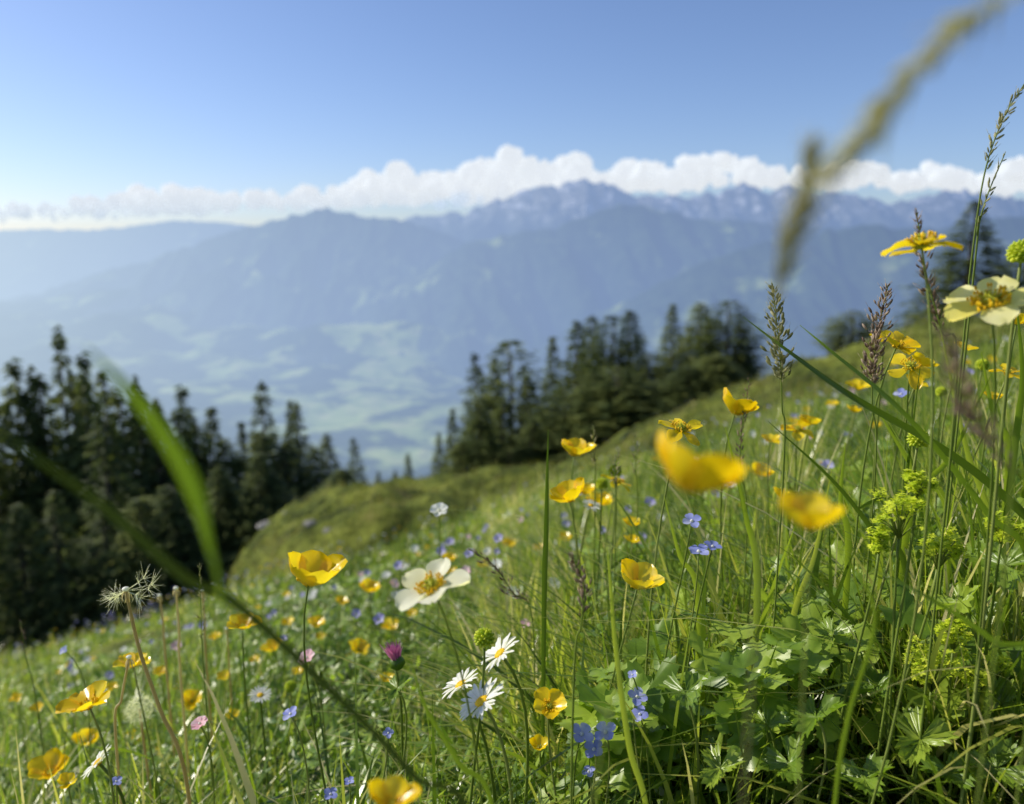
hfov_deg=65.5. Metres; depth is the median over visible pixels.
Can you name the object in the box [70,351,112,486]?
conifer
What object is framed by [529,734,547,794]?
buttercup
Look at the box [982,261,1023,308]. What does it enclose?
conifer
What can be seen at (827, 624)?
lobed leaf
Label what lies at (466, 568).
pink flower
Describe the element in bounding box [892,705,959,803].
lobed leaf
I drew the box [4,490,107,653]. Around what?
conifer
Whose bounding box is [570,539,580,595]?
white flower
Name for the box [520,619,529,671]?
wildflower
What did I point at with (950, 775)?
lobed leaf
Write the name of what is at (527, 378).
conifer
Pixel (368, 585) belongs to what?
buttercup
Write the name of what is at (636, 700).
speedwell
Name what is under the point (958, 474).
tall grass
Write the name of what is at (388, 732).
speedwell
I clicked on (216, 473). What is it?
conifer
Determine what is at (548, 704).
buttercup
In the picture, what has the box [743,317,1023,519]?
tall grass
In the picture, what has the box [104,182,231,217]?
cloud
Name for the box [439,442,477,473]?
conifer
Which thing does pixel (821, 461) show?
daisy
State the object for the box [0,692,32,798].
buttercup
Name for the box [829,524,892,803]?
mantle flower
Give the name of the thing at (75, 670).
white flower
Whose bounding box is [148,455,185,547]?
conifer
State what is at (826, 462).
lilac flower
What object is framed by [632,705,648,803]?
speedwell
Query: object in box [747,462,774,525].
buttercup
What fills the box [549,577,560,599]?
white flower
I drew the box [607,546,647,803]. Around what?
tall grass
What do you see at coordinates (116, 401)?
conifer
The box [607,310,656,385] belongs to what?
conifer
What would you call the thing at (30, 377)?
conifer
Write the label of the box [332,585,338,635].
lilac flower
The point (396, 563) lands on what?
lilac flower
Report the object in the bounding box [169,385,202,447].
conifer
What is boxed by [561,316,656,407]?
conifer
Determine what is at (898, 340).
buttercup
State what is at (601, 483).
seed bud
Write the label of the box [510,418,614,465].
conifer
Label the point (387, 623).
buttercup
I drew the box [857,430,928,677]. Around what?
seed bud
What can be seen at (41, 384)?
conifer
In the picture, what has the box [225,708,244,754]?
buttercup
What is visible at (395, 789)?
buttercup
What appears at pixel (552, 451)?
conifer
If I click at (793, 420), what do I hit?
yellow flower
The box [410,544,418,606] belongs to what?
white flower
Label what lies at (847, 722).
tall grass
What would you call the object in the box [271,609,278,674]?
lilac flower
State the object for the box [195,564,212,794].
grass stalk
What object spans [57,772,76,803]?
buttercup
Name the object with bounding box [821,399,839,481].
buttercup
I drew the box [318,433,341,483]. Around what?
conifer
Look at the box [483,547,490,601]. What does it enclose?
white flower
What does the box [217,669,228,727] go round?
buttercup
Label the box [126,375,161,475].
conifer
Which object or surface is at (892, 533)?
buttercup
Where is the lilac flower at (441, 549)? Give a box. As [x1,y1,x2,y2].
[436,546,450,654]
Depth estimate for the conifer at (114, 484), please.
39.38 m
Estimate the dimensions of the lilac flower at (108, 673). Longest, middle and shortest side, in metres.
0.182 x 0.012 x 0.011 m
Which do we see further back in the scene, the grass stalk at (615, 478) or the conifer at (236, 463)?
the conifer at (236, 463)
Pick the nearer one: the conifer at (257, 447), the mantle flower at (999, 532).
the mantle flower at (999, 532)
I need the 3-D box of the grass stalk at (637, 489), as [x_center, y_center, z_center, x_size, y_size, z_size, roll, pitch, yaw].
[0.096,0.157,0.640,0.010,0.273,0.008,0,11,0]
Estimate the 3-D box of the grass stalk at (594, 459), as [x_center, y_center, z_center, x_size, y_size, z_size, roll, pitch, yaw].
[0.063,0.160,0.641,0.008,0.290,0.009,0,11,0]
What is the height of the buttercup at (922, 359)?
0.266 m
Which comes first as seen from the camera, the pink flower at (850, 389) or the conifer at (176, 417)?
the pink flower at (850, 389)
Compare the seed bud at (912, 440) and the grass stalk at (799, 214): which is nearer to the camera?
the grass stalk at (799, 214)
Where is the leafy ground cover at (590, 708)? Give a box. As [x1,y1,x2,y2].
[0,336,1023,803]
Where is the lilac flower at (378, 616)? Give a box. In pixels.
[373,613,383,690]
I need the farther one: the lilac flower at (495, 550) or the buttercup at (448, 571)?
the buttercup at (448, 571)
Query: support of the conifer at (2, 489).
on the ground at (364, 528)
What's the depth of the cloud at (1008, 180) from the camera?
21970.29 m
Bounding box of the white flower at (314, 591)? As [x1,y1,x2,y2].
[310,589,316,615]
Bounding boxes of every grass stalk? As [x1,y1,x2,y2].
[20,621,49,803]
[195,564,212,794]
[468,548,534,726]
[562,549,593,803]
[589,424,597,651]
[609,450,622,655]
[629,433,641,609]
[733,377,751,639]
[742,125,834,803]
[760,281,797,647]
[805,0,1010,203]
[854,281,898,706]
[910,207,956,803]
[931,84,1023,652]
[932,151,1005,649]
[932,326,1014,803]
[943,392,1023,803]
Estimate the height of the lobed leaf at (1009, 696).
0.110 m
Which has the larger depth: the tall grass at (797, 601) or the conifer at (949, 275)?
the conifer at (949, 275)
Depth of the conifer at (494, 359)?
60.60 m
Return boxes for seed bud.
[284,680,303,800]
[469,627,494,803]
[595,477,607,640]
[605,465,621,642]
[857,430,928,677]
[935,386,947,460]
[942,358,989,489]
[959,239,1023,803]
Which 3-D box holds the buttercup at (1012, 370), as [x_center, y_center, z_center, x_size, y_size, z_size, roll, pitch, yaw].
[0.287,0.104,0.495,0.035,0.260,0.049,0,11,0]
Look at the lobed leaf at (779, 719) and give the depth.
0.39 m
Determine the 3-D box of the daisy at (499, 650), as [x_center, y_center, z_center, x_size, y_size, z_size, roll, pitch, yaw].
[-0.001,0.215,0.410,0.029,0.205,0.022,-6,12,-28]
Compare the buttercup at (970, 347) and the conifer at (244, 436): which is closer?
the buttercup at (970, 347)
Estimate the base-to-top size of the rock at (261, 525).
0.236 m
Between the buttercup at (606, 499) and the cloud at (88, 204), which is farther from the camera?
the cloud at (88, 204)
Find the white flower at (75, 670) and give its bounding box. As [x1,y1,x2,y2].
[70,668,77,692]
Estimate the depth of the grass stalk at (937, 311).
0.34 m
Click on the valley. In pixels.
(377, 397)
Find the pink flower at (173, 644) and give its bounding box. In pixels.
[170,640,181,705]
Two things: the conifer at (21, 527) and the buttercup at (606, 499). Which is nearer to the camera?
the buttercup at (606, 499)
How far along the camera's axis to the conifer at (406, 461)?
57.66 m
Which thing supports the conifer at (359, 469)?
on the ground at (364, 528)
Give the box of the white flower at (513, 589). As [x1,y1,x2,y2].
[506,585,518,625]
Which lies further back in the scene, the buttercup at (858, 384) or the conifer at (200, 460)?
the conifer at (200, 460)
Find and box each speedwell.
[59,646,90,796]
[112,776,121,803]
[282,706,310,803]
[324,787,336,803]
[344,776,353,803]
[382,727,393,780]
[572,722,593,803]
[582,765,594,803]
[584,739,601,803]
[594,721,615,803]
[628,670,650,803]
[628,686,647,770]
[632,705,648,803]
[664,513,700,659]
[672,544,708,763]
[679,540,721,772]
[893,388,906,493]
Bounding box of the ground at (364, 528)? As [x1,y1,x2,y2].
[0,310,1023,767]
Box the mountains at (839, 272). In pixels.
[509,216,1023,407]
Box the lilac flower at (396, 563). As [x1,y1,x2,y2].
[393,560,412,662]
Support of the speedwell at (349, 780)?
on the ground at (364, 528)
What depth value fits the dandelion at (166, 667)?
0.76 m
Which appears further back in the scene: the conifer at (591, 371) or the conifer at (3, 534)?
the conifer at (591, 371)
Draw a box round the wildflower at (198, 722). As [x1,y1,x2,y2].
[190,715,214,803]
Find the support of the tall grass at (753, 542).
on the ground at (364, 528)
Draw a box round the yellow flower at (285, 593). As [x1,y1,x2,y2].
[282,591,289,608]
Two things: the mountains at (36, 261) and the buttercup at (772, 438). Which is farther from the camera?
the mountains at (36, 261)
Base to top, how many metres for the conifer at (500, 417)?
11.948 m
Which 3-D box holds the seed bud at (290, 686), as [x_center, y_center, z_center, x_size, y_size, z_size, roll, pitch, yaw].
[-0.182,0.308,0.681,0.011,0.165,0.033,0,11,0]
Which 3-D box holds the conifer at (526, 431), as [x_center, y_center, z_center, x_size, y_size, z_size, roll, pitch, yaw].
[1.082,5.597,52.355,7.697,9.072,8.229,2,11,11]
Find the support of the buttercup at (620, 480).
on the ground at (364, 528)
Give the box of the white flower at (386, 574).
[381,571,390,614]
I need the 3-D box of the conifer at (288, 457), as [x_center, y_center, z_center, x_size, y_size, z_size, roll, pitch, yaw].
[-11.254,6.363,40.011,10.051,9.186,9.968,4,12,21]
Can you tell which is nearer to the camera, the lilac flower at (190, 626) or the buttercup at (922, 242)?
the buttercup at (922, 242)
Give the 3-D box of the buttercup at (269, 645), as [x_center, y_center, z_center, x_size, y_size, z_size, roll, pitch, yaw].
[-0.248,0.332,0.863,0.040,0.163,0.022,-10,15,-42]
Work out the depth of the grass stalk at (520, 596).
0.53 m
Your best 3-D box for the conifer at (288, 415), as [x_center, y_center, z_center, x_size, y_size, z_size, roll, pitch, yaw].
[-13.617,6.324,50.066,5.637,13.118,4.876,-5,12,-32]
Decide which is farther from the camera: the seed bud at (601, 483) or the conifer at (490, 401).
the conifer at (490, 401)
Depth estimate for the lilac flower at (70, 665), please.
1.03 m
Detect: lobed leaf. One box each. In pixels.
[383,674,412,776]
[654,668,708,803]
[699,742,744,803]
[725,665,769,803]
[744,704,792,803]
[758,733,804,803]
[789,692,846,803]
[812,615,855,782]
[832,751,893,803]
[846,668,893,803]
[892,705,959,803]
[918,749,976,803]
[930,582,980,799]
[960,732,1023,800]
[965,538,1023,748]
[969,675,1023,799]
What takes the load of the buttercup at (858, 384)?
on the ground at (364, 528)
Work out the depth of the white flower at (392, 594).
1.02 m
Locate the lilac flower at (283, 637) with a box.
[281,635,286,683]
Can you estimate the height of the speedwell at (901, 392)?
0.250 m
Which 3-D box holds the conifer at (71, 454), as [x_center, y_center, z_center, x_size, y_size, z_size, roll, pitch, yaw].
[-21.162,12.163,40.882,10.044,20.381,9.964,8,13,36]
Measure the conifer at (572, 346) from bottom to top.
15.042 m
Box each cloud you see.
[0,195,119,222]
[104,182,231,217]
[219,183,354,211]
[341,160,457,208]
[433,192,480,208]
[453,144,542,206]
[533,151,597,187]
[594,154,714,195]
[696,152,798,189]
[791,159,910,194]
[907,156,1023,197]
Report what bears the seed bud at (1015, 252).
on the ground at (364, 528)
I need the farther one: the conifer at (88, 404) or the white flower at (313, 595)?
the conifer at (88, 404)
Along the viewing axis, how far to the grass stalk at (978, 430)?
0.21 m
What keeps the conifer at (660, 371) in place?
on the ground at (364, 528)
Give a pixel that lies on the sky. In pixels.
(99, 98)
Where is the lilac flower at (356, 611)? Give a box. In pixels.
[351,608,361,713]
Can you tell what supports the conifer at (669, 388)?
on the ground at (364, 528)
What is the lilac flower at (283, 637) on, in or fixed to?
on the ground at (364, 528)
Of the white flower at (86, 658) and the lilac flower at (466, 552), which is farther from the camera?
the white flower at (86, 658)
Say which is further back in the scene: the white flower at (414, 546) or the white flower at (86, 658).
the white flower at (86, 658)
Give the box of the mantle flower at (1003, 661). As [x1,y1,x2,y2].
[954,645,1015,691]
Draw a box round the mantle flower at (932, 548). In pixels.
[879,526,970,798]
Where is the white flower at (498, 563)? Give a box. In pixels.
[490,558,502,619]
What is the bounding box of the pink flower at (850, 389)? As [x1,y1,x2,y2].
[849,387,854,418]
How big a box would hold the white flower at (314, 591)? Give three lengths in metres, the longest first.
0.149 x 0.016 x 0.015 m
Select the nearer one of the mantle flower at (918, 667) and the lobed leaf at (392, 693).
the mantle flower at (918, 667)
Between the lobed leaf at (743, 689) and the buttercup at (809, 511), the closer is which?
the buttercup at (809, 511)
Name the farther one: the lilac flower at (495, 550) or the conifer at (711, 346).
the conifer at (711, 346)
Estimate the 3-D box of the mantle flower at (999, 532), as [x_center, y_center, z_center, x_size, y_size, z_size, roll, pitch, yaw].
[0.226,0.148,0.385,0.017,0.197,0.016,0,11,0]
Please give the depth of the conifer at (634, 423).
50.27 m
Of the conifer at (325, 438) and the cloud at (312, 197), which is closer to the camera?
the conifer at (325, 438)
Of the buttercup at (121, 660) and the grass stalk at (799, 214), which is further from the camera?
the buttercup at (121, 660)
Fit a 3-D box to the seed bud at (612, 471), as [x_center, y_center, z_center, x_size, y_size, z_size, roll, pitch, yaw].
[0.078,0.174,0.625,0.012,0.256,0.022,0,11,0]
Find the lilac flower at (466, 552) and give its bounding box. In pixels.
[464,548,473,648]
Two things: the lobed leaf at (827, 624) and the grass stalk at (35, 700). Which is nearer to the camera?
the lobed leaf at (827, 624)
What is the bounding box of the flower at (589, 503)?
[570,499,600,645]
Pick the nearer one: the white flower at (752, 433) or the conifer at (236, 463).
the white flower at (752, 433)
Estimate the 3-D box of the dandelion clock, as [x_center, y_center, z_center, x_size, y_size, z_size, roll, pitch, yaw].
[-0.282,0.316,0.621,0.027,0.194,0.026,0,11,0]
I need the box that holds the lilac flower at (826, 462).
[821,459,833,490]
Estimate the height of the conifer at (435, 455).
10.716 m
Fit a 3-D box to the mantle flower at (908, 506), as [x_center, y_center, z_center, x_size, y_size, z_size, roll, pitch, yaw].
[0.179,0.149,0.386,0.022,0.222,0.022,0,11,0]
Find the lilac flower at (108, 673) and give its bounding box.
[105,671,113,716]
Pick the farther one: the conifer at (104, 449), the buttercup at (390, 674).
the conifer at (104, 449)
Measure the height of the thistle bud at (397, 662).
0.206 m
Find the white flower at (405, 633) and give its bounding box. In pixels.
[397,589,406,670]
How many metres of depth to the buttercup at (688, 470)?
0.16 m
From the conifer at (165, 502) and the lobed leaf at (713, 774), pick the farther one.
the conifer at (165, 502)
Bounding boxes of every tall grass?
[0,430,467,803]
[85,346,225,803]
[410,661,493,803]
[541,430,548,788]
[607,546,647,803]
[664,497,700,671]
[725,426,760,641]
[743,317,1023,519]
[768,421,908,655]
[782,470,831,694]
[800,325,1023,803]
[832,538,876,803]
[838,443,851,647]
[864,565,1023,646]
[874,405,952,619]
[885,369,919,664]
[896,373,991,611]
[902,429,941,619]
[941,335,1005,604]
[963,468,1023,609]
[981,352,1011,606]
[996,315,1023,599]
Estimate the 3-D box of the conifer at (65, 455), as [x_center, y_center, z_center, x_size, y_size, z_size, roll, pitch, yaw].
[-21.610,12.104,40.923,9.654,21.426,9.603,9,13,40]
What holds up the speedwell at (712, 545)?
on the ground at (364, 528)
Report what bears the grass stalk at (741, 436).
on the ground at (364, 528)
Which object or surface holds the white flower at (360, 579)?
on the ground at (364, 528)
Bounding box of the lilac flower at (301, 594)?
[299,592,304,611]
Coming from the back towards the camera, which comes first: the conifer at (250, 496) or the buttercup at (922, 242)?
the conifer at (250, 496)
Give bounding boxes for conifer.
[0,358,60,613]
[0,409,36,630]
[0,429,43,631]
[0,456,12,570]
[0,503,79,659]
[0,527,31,653]
[2,373,86,619]
[3,387,61,612]
[4,422,82,625]
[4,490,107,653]
[20,365,63,592]
[28,433,98,647]
[33,375,102,623]
[47,325,97,475]
[53,495,143,642]
[54,445,95,615]
[55,415,158,618]
[62,372,118,616]
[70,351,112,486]
[80,496,190,639]
[90,386,152,570]
[93,370,121,461]
[98,437,145,568]
[115,393,169,542]
[120,485,225,619]
[124,507,228,625]
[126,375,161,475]
[127,394,164,469]
[132,402,192,542]
[134,437,167,526]
[145,408,204,542]
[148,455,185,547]
[149,398,177,485]
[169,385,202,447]
[169,422,220,541]
[178,450,210,521]
[182,438,254,542]
[186,465,252,579]
[198,407,222,486]
[201,489,250,588]
[205,458,255,513]
[211,452,288,582]
[214,472,301,583]
[231,432,298,518]
[232,422,250,487]
[247,381,284,471]
[255,440,314,509]
[279,400,303,472]
[284,401,320,492]
[291,446,333,499]
[302,468,366,497]
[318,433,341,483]
[346,438,369,485]
[374,471,381,484]
[402,453,413,477]
[426,432,445,476]
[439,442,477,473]
[440,408,459,464]
[443,340,560,469]
[447,406,512,472]
[455,353,492,463]
[482,401,520,465]
[483,447,528,466]
[486,357,504,425]
[503,386,608,464]
[504,374,545,461]
[507,419,556,466]
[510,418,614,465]
[534,437,561,462]
[538,337,562,425]
[544,368,623,462]
[549,365,669,445]
[553,320,590,418]
[554,315,614,407]
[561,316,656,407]
[587,380,677,427]
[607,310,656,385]
[609,392,678,426]
[610,352,677,390]
[626,366,720,418]
[643,354,752,405]
[652,304,689,380]
[663,303,729,376]
[679,300,772,382]
[723,326,762,382]
[809,310,890,354]
[871,200,1023,328]
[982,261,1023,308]
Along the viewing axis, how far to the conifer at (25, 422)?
38.57 m
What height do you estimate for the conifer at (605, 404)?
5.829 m
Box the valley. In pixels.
[0,288,558,488]
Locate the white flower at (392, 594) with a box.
[390,591,399,642]
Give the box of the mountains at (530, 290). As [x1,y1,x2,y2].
[250,204,910,385]
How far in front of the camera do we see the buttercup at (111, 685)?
0.88 m
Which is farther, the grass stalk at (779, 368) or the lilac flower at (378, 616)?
the lilac flower at (378, 616)
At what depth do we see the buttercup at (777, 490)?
0.63 m
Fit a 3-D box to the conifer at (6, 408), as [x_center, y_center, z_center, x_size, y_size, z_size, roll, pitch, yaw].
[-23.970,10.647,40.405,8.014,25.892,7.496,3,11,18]
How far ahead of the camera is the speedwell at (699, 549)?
0.42 m
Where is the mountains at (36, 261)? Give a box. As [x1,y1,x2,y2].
[0,220,250,300]
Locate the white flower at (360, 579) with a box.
[359,576,365,618]
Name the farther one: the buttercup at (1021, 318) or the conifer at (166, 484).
the conifer at (166, 484)
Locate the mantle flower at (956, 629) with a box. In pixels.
[934,618,974,785]
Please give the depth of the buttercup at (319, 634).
1.19 m
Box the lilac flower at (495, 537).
[493,533,505,608]
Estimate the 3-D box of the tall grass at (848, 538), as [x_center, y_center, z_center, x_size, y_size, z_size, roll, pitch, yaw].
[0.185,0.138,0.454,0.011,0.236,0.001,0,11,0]
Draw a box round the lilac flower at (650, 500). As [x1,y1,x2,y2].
[644,497,655,542]
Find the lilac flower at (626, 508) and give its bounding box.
[625,505,631,548]
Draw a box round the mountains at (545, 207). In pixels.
[386,178,1023,242]
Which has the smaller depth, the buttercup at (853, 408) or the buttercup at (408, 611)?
the buttercup at (853, 408)
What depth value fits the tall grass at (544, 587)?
0.45 m
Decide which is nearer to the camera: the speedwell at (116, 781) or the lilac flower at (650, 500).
the speedwell at (116, 781)
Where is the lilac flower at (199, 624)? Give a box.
[198,621,211,682]
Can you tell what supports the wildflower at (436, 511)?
on the ground at (364, 528)
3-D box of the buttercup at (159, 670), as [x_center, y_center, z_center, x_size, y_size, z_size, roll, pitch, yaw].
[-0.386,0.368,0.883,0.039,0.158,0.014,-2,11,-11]
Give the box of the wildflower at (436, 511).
[430,502,447,731]
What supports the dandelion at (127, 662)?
on the ground at (364, 528)
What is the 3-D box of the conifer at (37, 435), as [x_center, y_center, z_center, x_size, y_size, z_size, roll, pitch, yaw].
[-23.335,12.036,40.865,9.411,22.549,9.426,-8,13,-36]
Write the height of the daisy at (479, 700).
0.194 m
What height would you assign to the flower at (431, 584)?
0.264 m
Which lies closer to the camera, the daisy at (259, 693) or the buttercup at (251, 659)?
the daisy at (259, 693)
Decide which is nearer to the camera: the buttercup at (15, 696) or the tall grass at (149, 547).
the tall grass at (149, 547)
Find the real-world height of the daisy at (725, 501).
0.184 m
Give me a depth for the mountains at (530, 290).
9737.42 m
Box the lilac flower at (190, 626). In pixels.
[187,623,193,653]
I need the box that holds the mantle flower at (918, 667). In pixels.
[902,630,968,803]
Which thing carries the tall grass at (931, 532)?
on the ground at (364, 528)
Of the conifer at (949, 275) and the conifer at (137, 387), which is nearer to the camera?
the conifer at (949, 275)
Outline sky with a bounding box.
[0,0,1023,229]
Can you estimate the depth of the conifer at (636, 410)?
51.52 m
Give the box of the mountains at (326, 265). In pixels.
[5,207,464,330]
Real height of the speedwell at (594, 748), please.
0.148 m
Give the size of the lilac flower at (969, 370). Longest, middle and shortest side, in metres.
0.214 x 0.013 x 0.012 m
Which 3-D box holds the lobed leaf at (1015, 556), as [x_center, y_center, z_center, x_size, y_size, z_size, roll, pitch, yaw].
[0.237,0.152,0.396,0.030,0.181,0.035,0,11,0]
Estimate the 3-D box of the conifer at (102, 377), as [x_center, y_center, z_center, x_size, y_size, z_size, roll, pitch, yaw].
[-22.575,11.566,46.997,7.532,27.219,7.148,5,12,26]
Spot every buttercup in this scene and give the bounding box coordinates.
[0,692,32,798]
[27,747,69,793]
[29,701,48,780]
[55,680,114,803]
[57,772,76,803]
[71,728,98,769]
[97,652,161,803]
[106,681,138,758]
[123,729,140,749]
[150,665,169,720]
[180,689,211,748]
[208,631,225,683]
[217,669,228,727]
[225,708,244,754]
[226,614,253,778]
[247,654,259,683]
[260,639,294,730]
[280,616,293,656]
[288,550,355,803]
[291,666,330,727]
[308,615,333,700]
[314,632,325,667]
[318,596,348,678]
[349,638,369,717]
[359,578,387,704]
[368,775,421,803]
[379,672,396,723]
[381,617,397,668]
[406,608,425,653]
[442,552,460,604]
[446,566,470,614]
[467,559,487,611]
[492,687,569,803]
[501,538,516,566]
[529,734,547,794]
[549,477,584,669]
[558,532,571,542]
[559,483,594,603]
[561,438,595,652]
[586,491,612,563]
[592,430,746,803]
[597,474,641,606]
[609,558,664,689]
[617,534,639,634]
[623,516,639,600]
[645,418,702,676]
[720,387,758,619]
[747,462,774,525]
[762,434,779,567]
[773,487,788,553]
[776,492,844,803]
[780,419,813,556]
[792,414,820,560]
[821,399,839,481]
[833,405,861,503]
[838,379,869,483]
[850,330,920,638]
[868,333,916,543]
[869,421,881,440]
[871,230,963,803]
[886,374,927,536]
[887,353,940,557]
[911,352,938,520]
[934,341,978,518]
[952,363,1019,572]
[973,391,1002,525]
[991,313,1023,515]
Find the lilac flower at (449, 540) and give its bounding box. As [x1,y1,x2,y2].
[446,537,453,615]
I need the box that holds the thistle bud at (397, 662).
[379,642,405,777]
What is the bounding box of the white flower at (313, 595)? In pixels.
[308,593,315,642]
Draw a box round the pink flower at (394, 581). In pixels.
[390,579,398,672]
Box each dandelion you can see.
[96,565,191,803]
[114,655,134,803]
[157,594,177,787]
[172,586,190,780]
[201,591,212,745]
[224,627,233,730]
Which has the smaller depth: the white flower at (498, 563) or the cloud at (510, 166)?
the white flower at (498, 563)
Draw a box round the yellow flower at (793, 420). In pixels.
[790,417,798,423]
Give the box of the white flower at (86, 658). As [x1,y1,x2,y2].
[83,656,90,683]
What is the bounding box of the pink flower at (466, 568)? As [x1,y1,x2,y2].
[461,565,472,630]
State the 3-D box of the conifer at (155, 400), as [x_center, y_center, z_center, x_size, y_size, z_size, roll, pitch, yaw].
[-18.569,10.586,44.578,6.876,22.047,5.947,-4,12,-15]
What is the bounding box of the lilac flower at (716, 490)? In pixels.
[711,489,718,506]
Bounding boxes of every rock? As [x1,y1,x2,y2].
[256,520,269,529]
[303,520,316,527]
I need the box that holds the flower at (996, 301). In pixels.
[943,275,1023,803]
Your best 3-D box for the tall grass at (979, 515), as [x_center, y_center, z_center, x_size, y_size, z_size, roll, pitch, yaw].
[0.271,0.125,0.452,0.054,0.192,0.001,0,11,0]
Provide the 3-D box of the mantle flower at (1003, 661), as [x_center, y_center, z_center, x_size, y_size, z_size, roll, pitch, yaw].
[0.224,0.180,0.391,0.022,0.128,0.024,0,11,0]
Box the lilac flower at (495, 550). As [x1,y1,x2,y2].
[492,548,499,606]
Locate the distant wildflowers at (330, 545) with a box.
[0,305,1021,662]
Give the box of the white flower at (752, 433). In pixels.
[749,430,755,463]
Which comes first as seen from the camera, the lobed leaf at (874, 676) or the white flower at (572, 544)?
the lobed leaf at (874, 676)
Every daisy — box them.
[81,744,125,803]
[249,686,271,795]
[394,560,408,647]
[442,667,495,802]
[459,677,513,803]
[481,632,528,803]
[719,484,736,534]
[815,458,823,492]
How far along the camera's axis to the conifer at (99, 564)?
25.18 m
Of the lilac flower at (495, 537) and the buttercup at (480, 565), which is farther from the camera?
the buttercup at (480, 565)
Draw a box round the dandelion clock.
[123,692,156,803]
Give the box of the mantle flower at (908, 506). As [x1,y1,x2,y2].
[868,487,934,803]
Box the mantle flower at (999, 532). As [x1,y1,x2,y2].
[958,510,1023,803]
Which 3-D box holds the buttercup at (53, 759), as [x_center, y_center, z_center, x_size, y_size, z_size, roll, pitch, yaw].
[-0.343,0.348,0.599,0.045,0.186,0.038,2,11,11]
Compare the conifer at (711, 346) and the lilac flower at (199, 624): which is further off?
the conifer at (711, 346)
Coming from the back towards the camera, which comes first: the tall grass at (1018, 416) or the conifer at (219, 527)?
the conifer at (219, 527)
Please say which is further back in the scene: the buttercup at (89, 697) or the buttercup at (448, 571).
the buttercup at (448, 571)
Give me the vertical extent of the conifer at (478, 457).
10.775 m
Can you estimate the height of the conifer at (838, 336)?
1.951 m
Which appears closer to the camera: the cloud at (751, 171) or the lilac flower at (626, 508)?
the lilac flower at (626, 508)
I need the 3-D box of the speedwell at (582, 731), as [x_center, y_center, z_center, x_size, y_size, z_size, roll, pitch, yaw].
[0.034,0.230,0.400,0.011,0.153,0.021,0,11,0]
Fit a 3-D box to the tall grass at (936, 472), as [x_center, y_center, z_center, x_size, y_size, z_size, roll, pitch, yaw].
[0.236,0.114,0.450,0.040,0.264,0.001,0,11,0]
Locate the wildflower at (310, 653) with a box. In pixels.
[300,649,327,785]
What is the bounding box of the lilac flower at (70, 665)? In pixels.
[67,663,88,727]
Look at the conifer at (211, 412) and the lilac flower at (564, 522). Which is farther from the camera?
the conifer at (211, 412)
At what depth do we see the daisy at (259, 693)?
0.61 m
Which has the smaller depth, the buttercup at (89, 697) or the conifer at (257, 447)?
the buttercup at (89, 697)
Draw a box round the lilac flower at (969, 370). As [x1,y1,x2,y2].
[966,369,972,399]
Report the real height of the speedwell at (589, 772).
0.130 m
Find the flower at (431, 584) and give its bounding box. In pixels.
[395,558,482,803]
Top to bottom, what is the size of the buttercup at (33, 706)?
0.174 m
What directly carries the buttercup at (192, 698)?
on the ground at (364, 528)
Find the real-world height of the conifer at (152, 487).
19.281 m
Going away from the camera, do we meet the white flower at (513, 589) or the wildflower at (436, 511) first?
the wildflower at (436, 511)
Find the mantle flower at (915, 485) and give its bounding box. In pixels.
[871,469,941,796]
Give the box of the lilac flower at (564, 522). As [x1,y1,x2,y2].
[562,520,570,537]
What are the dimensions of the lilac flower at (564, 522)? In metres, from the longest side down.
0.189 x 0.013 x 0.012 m
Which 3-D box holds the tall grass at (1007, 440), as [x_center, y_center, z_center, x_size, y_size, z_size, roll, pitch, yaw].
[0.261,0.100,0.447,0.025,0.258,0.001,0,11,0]
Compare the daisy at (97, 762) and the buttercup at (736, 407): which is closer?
the daisy at (97, 762)
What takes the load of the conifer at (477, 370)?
on the ground at (364, 528)
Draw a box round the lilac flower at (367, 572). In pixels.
[364,569,370,626]
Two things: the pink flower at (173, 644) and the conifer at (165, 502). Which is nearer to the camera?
the pink flower at (173, 644)
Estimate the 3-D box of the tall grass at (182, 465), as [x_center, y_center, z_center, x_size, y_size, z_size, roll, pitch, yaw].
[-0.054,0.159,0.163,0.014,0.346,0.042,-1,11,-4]
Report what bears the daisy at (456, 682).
on the ground at (364, 528)
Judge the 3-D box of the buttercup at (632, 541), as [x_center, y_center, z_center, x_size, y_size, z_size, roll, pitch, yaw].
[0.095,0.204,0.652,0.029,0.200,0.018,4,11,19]
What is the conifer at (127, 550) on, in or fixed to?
on the ground at (364, 528)
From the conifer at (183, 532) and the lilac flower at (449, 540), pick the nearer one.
the lilac flower at (449, 540)
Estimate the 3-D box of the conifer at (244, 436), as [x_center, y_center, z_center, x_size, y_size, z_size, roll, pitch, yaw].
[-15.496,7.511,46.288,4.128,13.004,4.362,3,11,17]
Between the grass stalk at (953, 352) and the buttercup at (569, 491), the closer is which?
the grass stalk at (953, 352)
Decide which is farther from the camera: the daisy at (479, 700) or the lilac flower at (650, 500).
the lilac flower at (650, 500)

